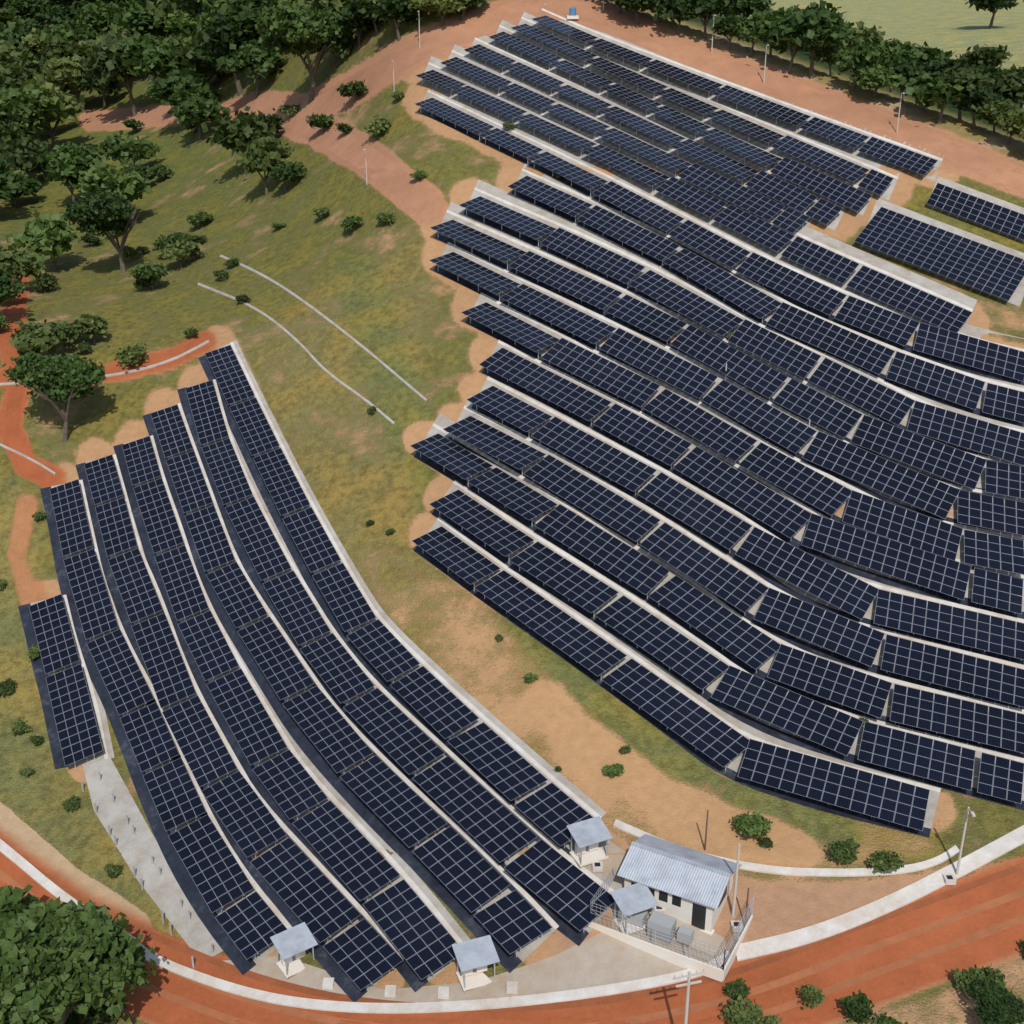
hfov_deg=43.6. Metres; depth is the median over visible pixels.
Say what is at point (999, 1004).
bush
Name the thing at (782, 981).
road rut
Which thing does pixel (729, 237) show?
terrace kerb
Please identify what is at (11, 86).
forest tree
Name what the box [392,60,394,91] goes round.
perimeter pole
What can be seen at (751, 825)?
bush
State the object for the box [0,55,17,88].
forest tree
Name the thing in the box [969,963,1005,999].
shrub
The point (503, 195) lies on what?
terrace row
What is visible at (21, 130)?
forest tree
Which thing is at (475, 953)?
inverter shelter roof
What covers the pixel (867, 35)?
hedge tree
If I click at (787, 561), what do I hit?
solar panels
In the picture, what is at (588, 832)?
inverter shelter roof
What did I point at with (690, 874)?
substation roof
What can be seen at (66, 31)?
forest tree
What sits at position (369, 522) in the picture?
weed
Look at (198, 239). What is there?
shrub
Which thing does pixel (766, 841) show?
weed
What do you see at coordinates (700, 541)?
terrace kerb
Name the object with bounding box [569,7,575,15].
blue water tank
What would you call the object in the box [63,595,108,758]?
terrace kerb
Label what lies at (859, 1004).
shrub
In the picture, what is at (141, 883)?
bare frame posts
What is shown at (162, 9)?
forest tree
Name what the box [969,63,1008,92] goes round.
hedge tree
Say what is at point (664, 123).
terrace kerb
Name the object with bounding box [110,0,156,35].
forest tree
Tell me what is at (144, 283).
scrub
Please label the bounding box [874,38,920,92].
hedge tree
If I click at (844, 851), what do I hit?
bush
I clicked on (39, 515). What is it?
grass clump
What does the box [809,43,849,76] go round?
hedge tree
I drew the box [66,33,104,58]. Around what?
forest tree
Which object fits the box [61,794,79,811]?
grass clump
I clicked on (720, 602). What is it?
terrace kerb
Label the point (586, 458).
solar table steel
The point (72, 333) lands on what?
scrub
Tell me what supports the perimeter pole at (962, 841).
on the terrain
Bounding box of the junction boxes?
[322,861,955,998]
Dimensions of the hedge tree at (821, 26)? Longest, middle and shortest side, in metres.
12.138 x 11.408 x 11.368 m
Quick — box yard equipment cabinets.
[627,910,693,945]
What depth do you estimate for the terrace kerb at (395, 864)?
115.80 m
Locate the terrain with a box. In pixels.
[0,0,1023,1023]
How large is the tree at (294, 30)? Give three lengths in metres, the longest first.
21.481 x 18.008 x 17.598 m
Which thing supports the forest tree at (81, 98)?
on the terrain
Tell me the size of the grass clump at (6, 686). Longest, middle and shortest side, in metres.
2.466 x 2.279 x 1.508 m
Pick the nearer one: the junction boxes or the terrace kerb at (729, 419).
the junction boxes
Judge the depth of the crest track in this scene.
203.62 m
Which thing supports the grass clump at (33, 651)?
on the terrain
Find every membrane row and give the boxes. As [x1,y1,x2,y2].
[18,603,68,768]
[40,486,255,974]
[75,462,366,1001]
[113,444,427,991]
[143,413,521,972]
[177,387,588,945]
[198,355,569,859]
[414,451,1023,757]
[414,546,930,836]
[418,108,1023,384]
[432,509,1023,809]
[434,266,1021,539]
[435,233,1022,501]
[448,436,1023,709]
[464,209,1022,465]
[466,318,1023,578]
[471,404,1023,664]
[482,368,1023,618]
[511,189,1023,426]
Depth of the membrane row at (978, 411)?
154.49 m
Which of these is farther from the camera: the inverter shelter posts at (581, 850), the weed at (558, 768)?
the weed at (558, 768)
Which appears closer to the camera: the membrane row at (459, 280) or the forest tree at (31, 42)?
the membrane row at (459, 280)
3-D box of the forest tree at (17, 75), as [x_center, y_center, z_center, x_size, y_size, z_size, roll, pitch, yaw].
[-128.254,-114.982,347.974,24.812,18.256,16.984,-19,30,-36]
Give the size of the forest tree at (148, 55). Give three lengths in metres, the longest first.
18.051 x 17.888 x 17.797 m
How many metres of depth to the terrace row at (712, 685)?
118.33 m
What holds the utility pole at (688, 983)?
on the terrain
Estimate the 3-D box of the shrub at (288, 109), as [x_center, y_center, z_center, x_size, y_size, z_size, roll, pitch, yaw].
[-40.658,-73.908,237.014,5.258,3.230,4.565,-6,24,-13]
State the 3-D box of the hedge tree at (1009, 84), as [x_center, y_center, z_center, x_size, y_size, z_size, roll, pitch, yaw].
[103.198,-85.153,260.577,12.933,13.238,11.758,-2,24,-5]
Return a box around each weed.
[365,519,374,525]
[367,406,375,413]
[385,528,395,534]
[494,634,503,640]
[523,672,539,682]
[555,766,562,770]
[619,744,631,753]
[757,836,772,849]
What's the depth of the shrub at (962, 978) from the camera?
90.12 m
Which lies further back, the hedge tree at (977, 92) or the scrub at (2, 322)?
the hedge tree at (977, 92)
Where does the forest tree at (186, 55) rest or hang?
on the terrain
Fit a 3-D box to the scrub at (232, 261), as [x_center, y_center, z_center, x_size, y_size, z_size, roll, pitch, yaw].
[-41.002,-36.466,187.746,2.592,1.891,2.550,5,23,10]
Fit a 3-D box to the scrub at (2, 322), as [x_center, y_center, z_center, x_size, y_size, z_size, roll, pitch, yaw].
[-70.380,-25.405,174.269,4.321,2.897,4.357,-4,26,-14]
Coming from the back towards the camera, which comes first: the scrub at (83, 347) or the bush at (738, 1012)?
the scrub at (83, 347)
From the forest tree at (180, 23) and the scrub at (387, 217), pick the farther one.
the forest tree at (180, 23)
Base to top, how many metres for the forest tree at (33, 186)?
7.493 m
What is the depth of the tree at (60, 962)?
91.79 m
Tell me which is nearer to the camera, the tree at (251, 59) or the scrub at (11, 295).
the scrub at (11, 295)
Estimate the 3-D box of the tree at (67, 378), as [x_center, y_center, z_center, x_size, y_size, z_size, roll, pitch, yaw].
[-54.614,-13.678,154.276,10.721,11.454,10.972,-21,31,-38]
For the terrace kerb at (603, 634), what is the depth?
117.06 m
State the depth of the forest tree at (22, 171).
270.56 m
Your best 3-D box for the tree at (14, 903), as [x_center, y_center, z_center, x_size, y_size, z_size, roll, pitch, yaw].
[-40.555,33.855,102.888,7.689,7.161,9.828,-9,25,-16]
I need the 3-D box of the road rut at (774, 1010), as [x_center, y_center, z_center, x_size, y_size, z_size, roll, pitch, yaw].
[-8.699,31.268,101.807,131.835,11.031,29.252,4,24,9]
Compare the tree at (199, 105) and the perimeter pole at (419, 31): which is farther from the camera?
the tree at (199, 105)
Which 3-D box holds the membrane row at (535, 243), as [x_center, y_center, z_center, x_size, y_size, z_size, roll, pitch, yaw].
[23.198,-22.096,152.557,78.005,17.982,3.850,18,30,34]
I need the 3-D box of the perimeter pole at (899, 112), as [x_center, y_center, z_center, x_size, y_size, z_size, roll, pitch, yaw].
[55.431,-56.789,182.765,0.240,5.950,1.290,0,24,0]
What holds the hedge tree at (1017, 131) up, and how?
on the terrain
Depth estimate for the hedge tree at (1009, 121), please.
178.27 m
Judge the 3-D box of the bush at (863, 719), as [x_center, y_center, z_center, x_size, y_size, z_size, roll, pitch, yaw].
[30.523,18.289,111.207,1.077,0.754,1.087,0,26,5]
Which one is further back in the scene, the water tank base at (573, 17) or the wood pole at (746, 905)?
the water tank base at (573, 17)
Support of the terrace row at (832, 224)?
on the terrain
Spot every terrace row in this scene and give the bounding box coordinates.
[30,600,114,767]
[51,481,280,964]
[86,457,391,992]
[123,440,469,979]
[155,404,554,960]
[187,383,621,935]
[211,340,605,850]
[419,517,939,828]
[420,56,976,336]
[421,87,1023,373]
[421,413,1023,740]
[436,237,1016,521]
[437,202,1019,482]
[444,473,1023,800]
[448,44,812,226]
[457,395,1022,696]
[467,179,1023,458]
[468,288,1019,564]
[471,35,844,230]
[480,369,1023,643]
[491,342,1023,605]
[492,20,871,215]
[517,164,1023,412]
[518,12,900,199]
[540,3,943,180]
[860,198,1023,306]
[927,176,1023,241]
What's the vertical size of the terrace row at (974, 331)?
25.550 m
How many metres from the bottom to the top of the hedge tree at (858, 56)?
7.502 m
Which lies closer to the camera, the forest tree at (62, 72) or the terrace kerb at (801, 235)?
the terrace kerb at (801, 235)
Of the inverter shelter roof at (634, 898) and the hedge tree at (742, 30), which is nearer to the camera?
the inverter shelter roof at (634, 898)
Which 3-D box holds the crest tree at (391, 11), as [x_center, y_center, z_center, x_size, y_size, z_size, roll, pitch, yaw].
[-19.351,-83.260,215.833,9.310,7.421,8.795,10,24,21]
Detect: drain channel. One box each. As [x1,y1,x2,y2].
[0,340,208,385]
[0,443,54,474]
[197,283,394,424]
[220,254,426,401]
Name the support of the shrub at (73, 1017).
on the terrain
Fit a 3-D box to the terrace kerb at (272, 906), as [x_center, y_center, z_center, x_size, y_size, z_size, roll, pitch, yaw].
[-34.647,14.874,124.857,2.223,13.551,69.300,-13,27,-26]
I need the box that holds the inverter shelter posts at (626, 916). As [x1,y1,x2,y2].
[614,885,653,933]
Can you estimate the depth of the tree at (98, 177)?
223.82 m
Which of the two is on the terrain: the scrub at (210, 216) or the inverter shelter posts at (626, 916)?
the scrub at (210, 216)
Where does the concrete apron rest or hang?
on the terrain
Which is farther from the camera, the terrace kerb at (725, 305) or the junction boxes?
the terrace kerb at (725, 305)
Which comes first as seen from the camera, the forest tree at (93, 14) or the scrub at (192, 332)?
the scrub at (192, 332)
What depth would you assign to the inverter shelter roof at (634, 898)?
94.09 m
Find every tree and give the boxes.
[0,7,34,32]
[0,15,37,42]
[0,26,26,53]
[0,39,28,65]
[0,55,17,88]
[0,55,54,89]
[0,83,62,123]
[0,87,65,139]
[0,115,34,139]
[0,122,28,151]
[0,135,48,176]
[0,154,31,200]
[0,210,80,269]
[0,246,49,291]
[0,268,23,303]
[0,884,52,926]
[0,896,156,1023]
[1,350,106,442]
[3,79,85,148]
[4,0,51,24]
[6,166,26,173]
[6,173,42,205]
[9,318,78,355]
[14,20,51,37]
[18,27,51,57]
[19,42,39,59]
[32,53,91,112]
[35,0,71,13]
[35,35,83,62]
[37,141,108,201]
[39,16,106,45]
[41,0,93,3]
[44,0,93,24]
[47,90,84,136]
[50,81,80,98]
[59,191,139,272]
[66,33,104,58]
[67,312,108,345]
[69,161,152,201]
[74,0,119,33]
[76,69,126,108]
[78,30,148,116]
[86,23,140,94]
[94,130,162,165]
[98,28,133,34]
[103,0,136,24]
[109,0,129,6]
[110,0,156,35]
[115,0,183,41]
[116,31,188,105]
[119,162,155,182]
[127,259,172,289]
[146,0,190,23]
[146,66,229,129]
[154,11,202,44]
[155,33,192,47]
[160,239,201,268]
[163,34,226,84]
[167,67,210,80]
[168,83,231,140]
[170,0,204,15]
[189,9,214,32]
[195,0,231,21]
[196,15,257,96]
[201,106,276,176]
[216,31,288,99]
[218,0,275,39]
[236,136,299,195]
[254,1,358,104]
[258,0,291,7]
[258,108,283,134]
[268,160,307,191]
[285,0,313,8]
[297,0,352,15]
[336,4,380,47]
[341,0,380,34]
[369,0,421,41]
[408,0,467,26]
[458,0,486,20]
[608,0,663,13]
[631,0,653,24]
[650,0,692,35]
[674,0,744,39]
[711,13,745,50]
[720,10,737,18]
[721,0,776,18]
[725,6,772,56]
[748,6,797,57]
[753,10,817,73]
[783,0,863,78]
[792,4,804,13]
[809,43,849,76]
[831,41,884,90]
[839,21,884,74]
[848,61,901,98]
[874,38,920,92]
[884,53,931,101]
[897,69,975,123]
[902,87,917,105]
[912,41,955,64]
[921,55,966,73]
[934,62,991,122]
[952,82,1003,128]
[956,44,1012,68]
[964,61,990,69]
[965,0,1023,28]
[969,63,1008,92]
[971,95,1023,134]
[984,64,1023,107]
[987,108,1023,144]
[1007,123,1022,135]
[1017,114,1023,138]
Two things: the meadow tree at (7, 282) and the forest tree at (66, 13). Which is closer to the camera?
the meadow tree at (7, 282)
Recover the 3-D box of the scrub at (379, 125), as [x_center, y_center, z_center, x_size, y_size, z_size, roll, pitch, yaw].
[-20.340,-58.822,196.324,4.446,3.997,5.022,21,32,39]
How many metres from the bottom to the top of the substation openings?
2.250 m
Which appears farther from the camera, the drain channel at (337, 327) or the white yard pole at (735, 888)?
the drain channel at (337, 327)
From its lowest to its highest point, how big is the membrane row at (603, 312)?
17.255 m
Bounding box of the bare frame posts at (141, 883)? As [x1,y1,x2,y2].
[81,771,213,968]
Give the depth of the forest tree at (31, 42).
392.00 m
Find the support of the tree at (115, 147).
on the terrain
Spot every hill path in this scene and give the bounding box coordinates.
[0,337,206,382]
[5,282,52,483]
[89,103,255,126]
[270,97,433,214]
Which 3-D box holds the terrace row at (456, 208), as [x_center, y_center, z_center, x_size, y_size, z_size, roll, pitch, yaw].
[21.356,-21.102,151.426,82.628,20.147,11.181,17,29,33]
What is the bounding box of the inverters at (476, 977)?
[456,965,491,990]
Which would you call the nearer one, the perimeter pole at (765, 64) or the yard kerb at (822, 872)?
the yard kerb at (822, 872)
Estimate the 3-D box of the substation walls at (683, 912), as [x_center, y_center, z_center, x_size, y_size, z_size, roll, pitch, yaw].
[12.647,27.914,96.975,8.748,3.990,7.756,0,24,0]
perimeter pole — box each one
[364,149,366,184]
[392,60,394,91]
[418,11,419,47]
[711,15,715,52]
[763,45,768,83]
[896,93,904,132]
[956,807,975,874]
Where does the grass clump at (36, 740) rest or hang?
on the terrain
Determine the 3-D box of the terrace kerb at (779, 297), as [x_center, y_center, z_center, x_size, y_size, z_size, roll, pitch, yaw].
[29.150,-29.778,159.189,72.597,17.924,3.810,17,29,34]
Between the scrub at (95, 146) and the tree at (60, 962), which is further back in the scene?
the scrub at (95, 146)
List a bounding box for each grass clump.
[0,578,6,588]
[0,678,15,696]
[10,717,31,734]
[19,767,34,776]
[27,644,40,659]
[29,735,44,745]
[32,509,47,519]
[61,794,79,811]
[103,861,123,878]
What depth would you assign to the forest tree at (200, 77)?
295.04 m
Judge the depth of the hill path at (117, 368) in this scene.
163.95 m
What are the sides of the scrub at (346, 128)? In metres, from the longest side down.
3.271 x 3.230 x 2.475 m
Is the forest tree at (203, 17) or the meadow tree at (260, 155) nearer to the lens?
the meadow tree at (260, 155)
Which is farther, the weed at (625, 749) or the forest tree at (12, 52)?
the forest tree at (12, 52)
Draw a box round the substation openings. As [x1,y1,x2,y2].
[631,882,726,929]
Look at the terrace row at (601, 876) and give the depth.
122.12 m
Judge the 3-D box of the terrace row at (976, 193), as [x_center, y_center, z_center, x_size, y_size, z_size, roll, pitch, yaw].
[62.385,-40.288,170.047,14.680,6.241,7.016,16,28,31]
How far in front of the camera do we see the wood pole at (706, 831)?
99.58 m
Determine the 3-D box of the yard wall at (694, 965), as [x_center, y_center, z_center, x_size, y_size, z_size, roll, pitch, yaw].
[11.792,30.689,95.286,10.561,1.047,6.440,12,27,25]
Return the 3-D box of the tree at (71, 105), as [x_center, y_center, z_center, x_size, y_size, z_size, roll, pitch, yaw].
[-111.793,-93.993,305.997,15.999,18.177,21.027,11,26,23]
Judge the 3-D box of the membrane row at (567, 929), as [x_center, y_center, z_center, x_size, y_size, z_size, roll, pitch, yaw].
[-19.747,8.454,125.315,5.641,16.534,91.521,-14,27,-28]
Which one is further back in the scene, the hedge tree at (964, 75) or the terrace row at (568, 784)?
the hedge tree at (964, 75)
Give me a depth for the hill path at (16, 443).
160.05 m
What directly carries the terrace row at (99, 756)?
on the terrain
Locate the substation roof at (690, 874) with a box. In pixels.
[617,834,741,908]
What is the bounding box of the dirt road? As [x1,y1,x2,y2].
[0,854,1023,1023]
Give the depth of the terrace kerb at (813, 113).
193.53 m
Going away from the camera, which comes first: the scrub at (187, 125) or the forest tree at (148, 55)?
the scrub at (187, 125)
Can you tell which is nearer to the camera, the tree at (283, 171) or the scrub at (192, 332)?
the scrub at (192, 332)
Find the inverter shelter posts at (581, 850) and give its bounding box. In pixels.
[571,819,607,868]
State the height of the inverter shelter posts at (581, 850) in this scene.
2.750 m
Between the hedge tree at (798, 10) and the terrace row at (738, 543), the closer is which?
the terrace row at (738, 543)
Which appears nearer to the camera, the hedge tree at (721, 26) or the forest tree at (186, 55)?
the hedge tree at (721, 26)
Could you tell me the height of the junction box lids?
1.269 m
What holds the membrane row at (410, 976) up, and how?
on the terrain
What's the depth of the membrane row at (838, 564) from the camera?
127.72 m
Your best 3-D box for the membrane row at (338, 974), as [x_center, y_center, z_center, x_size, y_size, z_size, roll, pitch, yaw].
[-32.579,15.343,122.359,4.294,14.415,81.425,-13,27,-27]
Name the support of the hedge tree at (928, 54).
on the terrain
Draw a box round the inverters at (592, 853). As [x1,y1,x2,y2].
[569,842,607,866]
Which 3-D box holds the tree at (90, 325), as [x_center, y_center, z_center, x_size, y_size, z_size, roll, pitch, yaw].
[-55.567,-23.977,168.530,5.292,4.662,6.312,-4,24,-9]
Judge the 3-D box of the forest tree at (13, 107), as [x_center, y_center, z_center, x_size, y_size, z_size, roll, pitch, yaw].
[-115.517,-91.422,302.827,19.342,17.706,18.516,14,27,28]
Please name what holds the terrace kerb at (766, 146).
on the terrain
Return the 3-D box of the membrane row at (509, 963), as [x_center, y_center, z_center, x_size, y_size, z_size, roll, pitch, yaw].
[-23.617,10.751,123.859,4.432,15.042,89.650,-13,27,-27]
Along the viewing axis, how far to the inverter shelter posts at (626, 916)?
94.24 m
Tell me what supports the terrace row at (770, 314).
on the terrain
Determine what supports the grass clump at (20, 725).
on the terrain
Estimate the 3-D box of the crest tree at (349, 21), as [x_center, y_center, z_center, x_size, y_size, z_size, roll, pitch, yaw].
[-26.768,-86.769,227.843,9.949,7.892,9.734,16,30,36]
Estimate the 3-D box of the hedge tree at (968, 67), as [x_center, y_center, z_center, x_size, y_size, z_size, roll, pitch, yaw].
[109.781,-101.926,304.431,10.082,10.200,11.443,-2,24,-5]
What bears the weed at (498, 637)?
on the terrain
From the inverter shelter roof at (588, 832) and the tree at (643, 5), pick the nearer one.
the inverter shelter roof at (588, 832)
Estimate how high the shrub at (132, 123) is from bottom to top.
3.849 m
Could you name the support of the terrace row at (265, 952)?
on the terrain
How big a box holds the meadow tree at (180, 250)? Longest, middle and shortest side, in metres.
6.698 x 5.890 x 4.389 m
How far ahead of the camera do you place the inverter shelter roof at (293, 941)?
97.04 m
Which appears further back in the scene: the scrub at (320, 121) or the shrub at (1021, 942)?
the scrub at (320, 121)
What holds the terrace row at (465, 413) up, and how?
on the terrain
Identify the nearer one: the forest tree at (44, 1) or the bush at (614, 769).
the bush at (614, 769)
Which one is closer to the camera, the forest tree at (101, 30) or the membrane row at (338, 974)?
the membrane row at (338, 974)
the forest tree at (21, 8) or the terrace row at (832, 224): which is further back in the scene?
the forest tree at (21, 8)
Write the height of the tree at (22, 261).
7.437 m
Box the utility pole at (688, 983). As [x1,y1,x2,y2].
[673,969,705,1023]
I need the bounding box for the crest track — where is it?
[256,0,1023,191]
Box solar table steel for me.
[40,20,1023,991]
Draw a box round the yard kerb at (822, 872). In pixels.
[613,819,959,876]
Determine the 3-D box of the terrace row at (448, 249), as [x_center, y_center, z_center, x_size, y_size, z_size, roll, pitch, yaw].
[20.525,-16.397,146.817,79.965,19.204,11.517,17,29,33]
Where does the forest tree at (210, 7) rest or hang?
on the terrain
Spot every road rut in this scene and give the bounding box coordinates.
[0,870,1023,1023]
[136,914,1023,1023]
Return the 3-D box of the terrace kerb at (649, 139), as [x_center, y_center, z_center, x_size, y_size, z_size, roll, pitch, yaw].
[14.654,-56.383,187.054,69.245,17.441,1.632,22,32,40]
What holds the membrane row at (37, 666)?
on the terrain
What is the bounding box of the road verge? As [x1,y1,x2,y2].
[17,852,1023,1011]
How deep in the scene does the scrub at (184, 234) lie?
207.24 m
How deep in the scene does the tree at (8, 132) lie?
279.38 m
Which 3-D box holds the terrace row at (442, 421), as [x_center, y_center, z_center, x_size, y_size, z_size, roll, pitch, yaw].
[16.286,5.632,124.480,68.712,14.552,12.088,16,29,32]
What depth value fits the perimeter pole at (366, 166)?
186.19 m
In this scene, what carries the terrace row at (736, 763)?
on the terrain
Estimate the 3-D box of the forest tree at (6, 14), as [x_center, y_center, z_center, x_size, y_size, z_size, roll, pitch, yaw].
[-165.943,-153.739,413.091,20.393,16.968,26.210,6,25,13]
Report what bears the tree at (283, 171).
on the terrain
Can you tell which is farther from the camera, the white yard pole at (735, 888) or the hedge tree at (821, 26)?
the hedge tree at (821, 26)
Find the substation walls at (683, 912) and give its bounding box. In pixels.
[624,874,732,935]
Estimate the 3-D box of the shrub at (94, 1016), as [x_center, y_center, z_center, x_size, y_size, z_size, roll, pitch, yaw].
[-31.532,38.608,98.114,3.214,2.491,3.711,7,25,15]
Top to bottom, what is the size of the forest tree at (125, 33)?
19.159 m
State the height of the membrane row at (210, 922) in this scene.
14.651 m
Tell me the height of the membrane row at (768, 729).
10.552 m
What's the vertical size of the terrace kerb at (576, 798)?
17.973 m
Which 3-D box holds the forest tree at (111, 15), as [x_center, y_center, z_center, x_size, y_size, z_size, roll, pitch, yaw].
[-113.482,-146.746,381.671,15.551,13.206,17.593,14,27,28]
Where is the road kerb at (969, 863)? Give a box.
[734,825,1023,960]
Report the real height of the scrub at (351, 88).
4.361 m
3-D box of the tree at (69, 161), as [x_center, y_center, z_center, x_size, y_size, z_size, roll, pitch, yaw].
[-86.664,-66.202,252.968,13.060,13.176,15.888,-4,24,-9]
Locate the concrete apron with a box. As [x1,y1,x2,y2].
[224,840,726,1002]
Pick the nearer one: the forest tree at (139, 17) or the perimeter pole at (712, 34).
the perimeter pole at (712, 34)
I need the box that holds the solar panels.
[29,15,1023,989]
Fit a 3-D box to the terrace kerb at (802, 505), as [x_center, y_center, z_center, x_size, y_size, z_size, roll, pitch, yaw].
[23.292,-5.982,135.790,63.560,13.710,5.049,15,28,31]
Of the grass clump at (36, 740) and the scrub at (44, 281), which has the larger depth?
the scrub at (44, 281)
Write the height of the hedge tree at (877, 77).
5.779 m
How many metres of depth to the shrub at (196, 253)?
196.30 m
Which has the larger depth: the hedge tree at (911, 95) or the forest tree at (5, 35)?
the forest tree at (5, 35)
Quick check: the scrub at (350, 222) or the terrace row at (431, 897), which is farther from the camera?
the scrub at (350, 222)
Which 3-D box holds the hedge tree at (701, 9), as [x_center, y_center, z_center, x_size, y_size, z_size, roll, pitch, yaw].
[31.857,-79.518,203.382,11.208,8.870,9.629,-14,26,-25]
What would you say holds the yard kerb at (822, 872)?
on the terrain
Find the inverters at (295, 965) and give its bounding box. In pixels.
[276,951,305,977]
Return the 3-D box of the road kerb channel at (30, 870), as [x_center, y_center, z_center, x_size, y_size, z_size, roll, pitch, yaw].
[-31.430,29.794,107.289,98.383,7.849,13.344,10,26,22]
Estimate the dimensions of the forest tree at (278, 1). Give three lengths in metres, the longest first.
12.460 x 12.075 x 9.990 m
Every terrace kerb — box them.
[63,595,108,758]
[79,480,291,928]
[113,454,403,958]
[150,435,462,942]
[178,403,558,929]
[213,379,614,893]
[230,342,601,817]
[427,90,1023,351]
[428,62,972,310]
[432,423,1023,713]
[437,517,940,791]
[446,210,1019,464]
[447,242,1023,501]
[452,50,805,213]
[453,480,1023,762]
[464,406,1023,668]
[474,187,1023,432]
[475,38,845,208]
[480,292,1023,539]
[487,376,1023,622]
[497,340,1023,578]
[499,25,872,193]
[521,17,897,178]
[522,168,1023,391]
[542,8,942,160]
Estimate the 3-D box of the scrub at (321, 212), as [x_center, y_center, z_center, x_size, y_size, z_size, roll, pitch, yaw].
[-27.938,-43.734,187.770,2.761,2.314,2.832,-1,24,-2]
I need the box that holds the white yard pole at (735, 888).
[731,844,740,916]
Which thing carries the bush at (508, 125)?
on the terrain
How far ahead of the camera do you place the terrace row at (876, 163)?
189.36 m
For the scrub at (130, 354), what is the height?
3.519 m
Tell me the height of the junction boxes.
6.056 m
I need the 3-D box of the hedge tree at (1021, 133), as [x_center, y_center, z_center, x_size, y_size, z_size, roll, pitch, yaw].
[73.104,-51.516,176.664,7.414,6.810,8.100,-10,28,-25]
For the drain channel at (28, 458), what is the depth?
153.84 m
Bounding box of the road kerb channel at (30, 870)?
[0,839,729,1013]
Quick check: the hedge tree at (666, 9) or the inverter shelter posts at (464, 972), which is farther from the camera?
the hedge tree at (666, 9)
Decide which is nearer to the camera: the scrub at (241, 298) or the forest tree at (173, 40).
the scrub at (241, 298)
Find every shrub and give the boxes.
[49,1008,81,1023]
[80,234,102,246]
[81,1001,126,1023]
[122,118,144,129]
[186,212,209,227]
[186,248,207,260]
[188,235,209,244]
[213,269,228,279]
[270,221,286,229]
[278,103,300,118]
[723,978,750,999]
[759,1014,782,1023]
[798,983,825,1008]
[837,989,876,1023]
[873,1012,907,1023]
[950,968,974,990]
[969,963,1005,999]
[1019,939,1023,951]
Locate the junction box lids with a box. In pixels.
[595,863,952,925]
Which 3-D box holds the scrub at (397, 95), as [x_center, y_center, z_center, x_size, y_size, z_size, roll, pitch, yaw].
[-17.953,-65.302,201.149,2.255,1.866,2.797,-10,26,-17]
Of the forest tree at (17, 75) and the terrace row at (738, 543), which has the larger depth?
the forest tree at (17, 75)
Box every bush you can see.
[502,122,514,129]
[602,763,624,777]
[718,994,763,1023]
[731,811,773,838]
[828,837,859,866]
[860,717,868,724]
[868,848,904,873]
[962,976,1023,1023]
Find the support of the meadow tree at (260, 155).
on the terrain
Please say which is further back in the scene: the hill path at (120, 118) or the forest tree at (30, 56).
the forest tree at (30, 56)
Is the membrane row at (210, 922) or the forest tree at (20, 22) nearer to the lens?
the membrane row at (210, 922)
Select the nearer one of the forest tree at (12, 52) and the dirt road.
the dirt road
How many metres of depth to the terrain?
153.55 m
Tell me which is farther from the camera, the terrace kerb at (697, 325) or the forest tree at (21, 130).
the forest tree at (21, 130)
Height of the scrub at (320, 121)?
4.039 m
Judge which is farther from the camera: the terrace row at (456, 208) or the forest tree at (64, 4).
the forest tree at (64, 4)
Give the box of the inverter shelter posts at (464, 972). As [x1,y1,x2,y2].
[457,939,494,991]
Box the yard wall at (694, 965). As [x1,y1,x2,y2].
[589,912,752,981]
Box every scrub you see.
[0,313,11,328]
[2,282,29,304]
[26,272,59,292]
[28,159,50,178]
[58,321,83,344]
[73,341,91,352]
[79,142,99,150]
[112,343,148,366]
[122,245,139,258]
[132,276,161,288]
[136,246,149,253]
[149,163,174,181]
[152,234,187,250]
[169,231,190,240]
[177,120,206,129]
[183,327,198,336]
[195,210,214,223]
[223,257,239,267]
[235,294,251,302]
[306,112,334,132]
[312,207,329,218]
[334,122,354,133]
[336,79,368,98]
[340,215,363,231]
[360,114,391,138]
[374,212,396,224]
[390,90,404,98]
[409,170,427,180]
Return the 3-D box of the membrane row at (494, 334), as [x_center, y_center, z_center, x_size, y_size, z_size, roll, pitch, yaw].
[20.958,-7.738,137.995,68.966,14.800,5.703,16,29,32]
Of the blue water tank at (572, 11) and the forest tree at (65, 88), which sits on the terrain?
the forest tree at (65, 88)
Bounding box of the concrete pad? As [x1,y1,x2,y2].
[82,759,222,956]
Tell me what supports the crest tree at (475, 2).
on the terrain
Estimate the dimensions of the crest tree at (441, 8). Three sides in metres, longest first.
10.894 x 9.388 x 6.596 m
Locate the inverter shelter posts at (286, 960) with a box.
[275,926,313,978]
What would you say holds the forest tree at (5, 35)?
on the terrain
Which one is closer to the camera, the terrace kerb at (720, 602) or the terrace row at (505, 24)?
the terrace kerb at (720, 602)
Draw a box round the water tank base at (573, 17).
[567,15,578,18]
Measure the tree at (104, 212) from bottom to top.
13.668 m
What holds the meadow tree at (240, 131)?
on the terrain
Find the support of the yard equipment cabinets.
on the concrete apron
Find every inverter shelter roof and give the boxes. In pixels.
[270,922,317,959]
[452,935,499,971]
[567,816,612,847]
[610,883,658,916]
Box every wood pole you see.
[704,810,708,850]
[744,888,748,926]
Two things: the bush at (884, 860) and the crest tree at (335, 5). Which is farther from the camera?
the crest tree at (335, 5)
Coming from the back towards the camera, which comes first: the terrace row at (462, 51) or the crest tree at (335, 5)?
the crest tree at (335, 5)
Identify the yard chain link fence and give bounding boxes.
[589,865,753,970]

